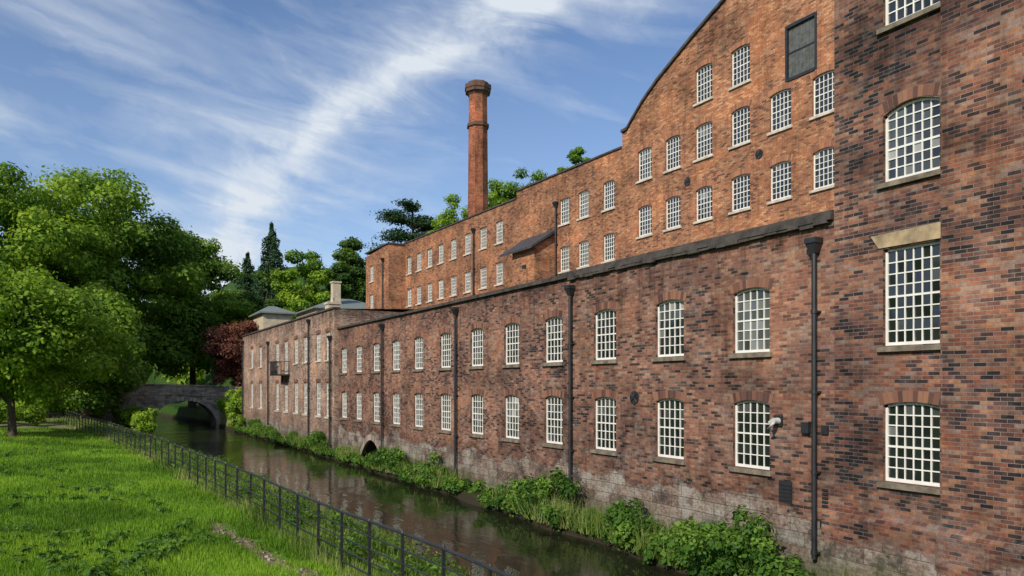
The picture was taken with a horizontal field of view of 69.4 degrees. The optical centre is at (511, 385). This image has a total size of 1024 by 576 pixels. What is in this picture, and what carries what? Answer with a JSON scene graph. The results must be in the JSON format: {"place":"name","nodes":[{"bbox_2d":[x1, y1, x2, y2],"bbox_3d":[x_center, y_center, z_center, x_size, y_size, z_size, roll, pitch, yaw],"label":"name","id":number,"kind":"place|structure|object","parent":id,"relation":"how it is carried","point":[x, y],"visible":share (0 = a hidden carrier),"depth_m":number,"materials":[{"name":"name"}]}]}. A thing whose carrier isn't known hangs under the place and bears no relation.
{"place":"outdoors","nodes":[
{"label":"outdoors","id":0,"kind":"place"},
{"bbox_2d":[0,0,719,301],"label":"sky","id":1,"kind":"structure","parent":0,"point":[308,118],"materials":[{"name":"blue"}]},
{"bbox_2d":[0,267,791,575],"bbox_3d":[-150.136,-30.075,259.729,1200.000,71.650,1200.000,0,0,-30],"label":"ground","id":2,"kind":"structure","parent":0,"point":[180,410],"depth_m":28.89,"materials":[{"name":"green plant"}]},
{"bbox_2d":[0,161,121,299],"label":"oak tree","id":3,"kind":"object","parent":2,"relation":"on","point":[25,240],"visible":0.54,"depth_m":75.38,"materials":[{"name":"green plant"}]},
{"bbox_2d":[0,259,145,436],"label":"maple tree","id":4,"kind":"object","parent":2,"relation":"on","point":[42,324],"visible":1,"depth_m":43.40,"materials":[{"name":"green plant"}]},
{"bbox_2d":[32,285,154,420],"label":"oak tree","id":5,"kind":"object","parent":2,"relation":"on","point":[93,397],"visible":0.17,"depth_m":71.85,"materials":[{"name":"green plant"}]},
{"bbox_2d":[0,364,219,398],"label":"woodland understorey","id":6,"kind":"object","parent":2,"relation":"on","point":[145,371],"depth_m":87.71,"materials":[{"name":"green plant"}]},
{"bbox_2d":[0,447,220,575],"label":"dock weeds","id":7,"kind":"object","parent":2,"relation":"on","point":[170,542],"visible":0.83,"depth_m":15.58,"materials":[{"name":"green plant"}]},
{"bbox_2d":[0,384,241,429],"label":"stone arch bridge","id":8,"kind":"structure","parent":2,"relation":"on","point":[160,396],"depth_m":80.13,"materials":[{"name":"grey stone"}]},
{"bbox_2d":[0,387,245,434],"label":"riverside shrubs","id":9,"kind":"object","parent":2,"relation":"on","point":[142,420],"visible":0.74,"depth_m":72.13,"materials":[{"name":"green plant"}]},
{"bbox_2d":[26,164,220,372],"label":"oak tree","id":10,"kind":"object","parent":2,"relation":"on","point":[145,246],"visible":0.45,"depth_m":88.81,"materials":[{"name":"green plant"}]},
{"bbox_2d":[0,426,379,575],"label":"meadow grass","id":11,"kind":"structure","parent":2,"relation":"on","point":[241,561],"depth_m":19.03,"materials":[{"name":"green plant"}]},
{"bbox_2d":[128,231,257,407],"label":"ash tree","id":12,"kind":"object","parent":2,"relation":"on","point":[231,307],"visible":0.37,"depth_m":100.43,"materials":[{"name":"green plant"}]},
{"bbox_2d":[199,320,258,386],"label":"copper beech tree","id":13,"kind":"object","parent":2,"relation":"on","point":[224,350],"visible":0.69,"depth_m":90.33,"materials":[{"name":"red plant"}]},
{"bbox_2d":[64,243,404,385],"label":"distant woodland","id":14,"kind":"object","parent":2,"relation":"on","point":[186,375],"visible":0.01,"depth_m":123.04,"materials":[{"name":"green plant"}]},
{"bbox_2d":[221,290,265,325],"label":"ash tree","id":15,"kind":"object","parent":2,"relation":"on","point":[252,298],"visible":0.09,"depth_m":108.06,"materials":[{"name":"green plant"}]},
{"bbox_2d":[233,252,259,294],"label":"fir tree","id":16,"kind":"object","parent":2,"relation":"on","point":[247,281],"visible":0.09,"depth_m":130.56,"materials":[{"name":"green plant"}]},
{"bbox_2d":[236,271,288,307],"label":"lime tree","id":17,"kind":"object","parent":2,"relation":"on","point":[264,278],"visible":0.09,"depth_m":120.42,"materials":[{"name":"green plant"}]},
{"bbox_2d":[213,525,316,575],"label":"path stones","id":18,"kind":"object","parent":2,"relation":"on","point":[272,558],"visible":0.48,"depth_m":15.64,"materials":[{"name":"grey stone"}]},
{"bbox_2d":[250,221,293,308],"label":"fir tree","id":19,"kind":"object","parent":2,"relation":"on","point":[273,254],"visible":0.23,"depth_m":128.32,"materials":[{"name":"green plant"}]},
{"bbox_2d":[49,415,498,575],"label":"long bank grass","id":20,"kind":"structure","parent":2,"relation":"on","point":[311,553],"depth_m":19.62,"materials":[{"name":"green plant"}]},
{"bbox_2d":[84,422,479,575],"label":"bank nettles","id":21,"kind":"object","parent":2,"relation":"on","point":[351,523],"visible":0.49,"depth_m":19.21,"materials":[{"name":"green plant"}]},
{"bbox_2d":[253,308,323,330],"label":"rendered walls","id":22,"kind":"structure","parent":2,"relation":"on","point":[264,320],"depth_m":89.98,"materials":[{"name":"beige paint"}]},
{"bbox_2d":[248,299,365,316],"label":"hipped slate roof","id":23,"kind":"structure","parent":22,"relation":"on","point":[349,304],"depth_m":93.33,"materials":[{"name":"grey stone"}]},
{"bbox_2d":[330,281,341,301],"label":"house chimney","id":24,"kind":"object","parent":23,"relation":"on","point":[336,290],"visible":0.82,"depth_m":95.12,"materials":[{"name":"beige stone"}]},
{"bbox_2d":[66,410,511,575],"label":"estate railing fence","id":25,"kind":"object","parent":2,"relation":"on","point":[489,567],"visible":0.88,"depth_m":16.59,"materials":[{"name":"black metal"}]},
{"bbox_2d":[269,249,333,318],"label":"oak tree","id":26,"kind":"object","parent":2,"relation":"on","point":[282,283],"visible":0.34,"depth_m":118.61,"materials":[{"name":"green plant"}]},
{"bbox_2d":[295,273,336,305],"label":"lime tree","id":27,"kind":"object","parent":2,"relation":"on","point":[308,281],"visible":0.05,"depth_m":127.11,"materials":[{"name":"green plant"}]},
{"bbox_2d":[241,298,413,450],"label":"riverside end wing","id":28,"kind":"structure","parent":2,"relation":"on","point":[290,374],"depth_m":56.68,"materials":[{"name":"brown brick"}]},
{"bbox_2d":[252,331,330,416],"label":"window frames","id":29,"kind":"structure","parent":28,"relation":"in","point":[329,331],"depth_m":57.64,"materials":[{"name":"white paint"}]},
{"bbox_2d":[261,332,330,413],"bbox_3d":[-18.824,-0.810,61.194,0.039,5.680,27.250,0,0,-30],"label":"window glass","id":30,"kind":"structure","parent":28,"relation":"in","point":[319,336],"depth_m":55.36,"materials":[{"name":"grey glass"}]},
{"bbox_2d":[323,236,365,302],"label":"lime tree","id":31,"kind":"object","parent":2,"relation":"on","point":[347,271],"visible":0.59,"depth_m":126.15,"materials":[{"name":"green plant"}]},
{"bbox_2d":[354,198,437,302],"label":"cedar tree","id":32,"kind":"object","parent":2,"relation":"on","point":[421,224],"visible":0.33,"depth_m":108.97,"materials":[{"name":"green plant"}]},
{"bbox_2d":[427,193,467,232],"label":"oak tree","id":33,"kind":"object","parent":2,"relation":"on","point":[442,220],"visible":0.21,"depth_m":104.89,"materials":[{"name":"green plant"}]},
{"bbox_2d":[465,79,490,216],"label":"brick chimney","id":34,"kind":"object","parent":2,"relation":"on","point":[478,92],"visible":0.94,"depth_m":79.18,"materials":[{"name":"orange brick"}]},
{"bbox_2d":[488,178,516,208],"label":"oak tree","id":35,"kind":"object","parent":2,"relation":"on","point":[495,187],"visible":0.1,"depth_m":103.44,"materials":[{"name":"green plant"}]},
{"bbox_2d":[490,167,547,207],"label":"oak tree","id":36,"kind":"object","parent":2,"relation":"on","point":[534,176],"visible":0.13,"depth_m":103.87,"materials":[{"name":"green plant"}]},
{"bbox_2d":[233,418,817,575],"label":"riverbank weeds","id":37,"kind":"object","parent":2,"relation":"on","point":[716,549],"visible":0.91,"depth_m":20.27,"materials":[{"name":"green plant"}]},
{"bbox_2d":[556,147,590,171],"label":"oak tree","id":38,"kind":"object","parent":2,"relation":"on","point":[574,156],"visible":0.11,"depth_m":95.06,"materials":[{"name":"green plant"}]},
{"bbox_2d":[337,209,833,575],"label":"riverside mill wing","id":39,"kind":"structure","parent":2,"relation":"on","point":[695,380],"depth_m":22.12,"materials":[{"name":"brown brick"}]},
{"bbox_2d":[343,288,769,469],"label":"window frames","id":40,"kind":"structure","parent":39,"relation":"in","point":[743,292],"depth_m":24.10,"materials":[{"name":"white paint"}]},
{"bbox_2d":[343,290,769,466],"bbox_3d":[-2.309,-0.220,33.224,0.037,4.460,34.740,0,0,-30],"label":"window glass","id":41,"kind":"structure","parent":39,"relation":"in","point":[760,292],"depth_m":21.58,"materials":[{"name":"white glass"}]},
{"bbox_2d":[259,425,925,575],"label":"riverside reeds","id":42,"kind":"object","parent":2,"relation":"on","point":[639,542],"visible":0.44,"depth_m":23.27,"materials":[{"name":"green plant"}]},
{"bbox_2d":[366,0,833,308],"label":"brick walls","id":43,"kind":"structure","parent":2,"relation":"on","point":[667,107],"depth_m":36.26,"materials":[{"name":"orange brick"}]},
{"bbox_2d":[365,0,724,254],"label":"coping","id":44,"kind":"object","parent":43,"relation":"on","point":[687,41],"visible":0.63,"depth_m":39.17,"materials":[{"name":"grey stone"}]},
{"bbox_2d":[380,149,762,308],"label":"iron drainpipes","id":45,"kind":"object","parent":43,"relation":"attached to","point":[758,153],"visible":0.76,"depth_m":45.60,"materials":[{"name":"black metal"}]},
{"bbox_2d":[369,79,833,307],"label":"window sills","id":46,"kind":"structure","parent":43,"relation":"attached to","point":[734,147],"depth_m":34.42,"materials":[{"name":"beige stone"}]},
{"bbox_2d":[371,44,833,308],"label":"window frames","id":47,"kind":"structure","parent":43,"relation":"on","point":[468,247],"depth_m":34.96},
{"bbox_2d":[371,46,833,308],"bbox_3d":[1.231,-10.950,46.486,1.638,7.960,55.440,0,0,-30],"label":"window glass","id":48,"kind":"object","parent":47,"relation":"in","point":[737,130],"visible":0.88,"depth_m":34.23,"materials":[{"name":"glass"}]},
{"bbox_2d":[636,37,833,208],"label":"brick arches","id":49,"kind":"structure","parent":43,"relation":"attached to","point":[746,103],"depth_m":32.64,"materials":[{"name":"orange brick"}]},
{"bbox_2d":[636,39,833,207],"bbox_3d":[11.136,-12.177,30.682,0.001,5.986,18.514,0,0,-30],"label":"arch mortar","id":50,"kind":"object","parent":43,"relation":"attached to","point":[740,107],"visible":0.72,"depth_m":32.30,"materials":[{"name":"beige concrete"}]},
{"bbox_2d":[785,11,816,81],"bbox_3d":[11.680,-13.615,29.829,0.180,2.310,1.520,0,0,-30],"label":"hoist door frame","id":51,"kind":"object","parent":43,"relation":"attached to","point":[796,23],"visible":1,"depth_m":29.87,"materials":[{"name":"black wood"}]},
{"bbox_2d":[789,17,813,77],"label":"hoist door boards","id":52,"kind":"object","parent":51,"relation":"in","point":[802,59],"visible":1,"depth_m":29.87,"materials":[{"name":"grey wood"}]},
{"bbox_2d":[151,415,690,575],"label":"river water","id":53,"kind":"structure","parent":0,"point":[508,544],"depth_m":27.15,"materials":[{"name":"liquid"}]},
{"bbox_2d":[820,0,1023,575],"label":"brick mill tower","id":54,"kind":"structure","parent":0,"point":[929,286],"depth_m":14.71,"materials":[{"name":"brown brick"}]},
{"bbox_2d":[886,0,939,486],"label":"window frames","id":55,"kind":"structure","parent":54,"relation":"in","point":[913,102],"depth_m":15.09,"materials":[{"name":"white paint"}]},
{"bbox_2d":[889,0,939,482],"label":"window glass","id":56,"kind":"structure","parent":54,"relation":"in","point":[918,5],"depth_m":15.04,"materials":[{"name":"white glass"}]},
{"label":"rear walls","id":57,"kind":"object","parent":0,"visible":0},
{"bbox_2d":[499,229,556,256],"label":"slate roof","id":58,"kind":"structure","parent":57,"relation":"on","point":[527,243],"depth_m":45.86,"materials":[{"name":"grey stone"}]}
]}

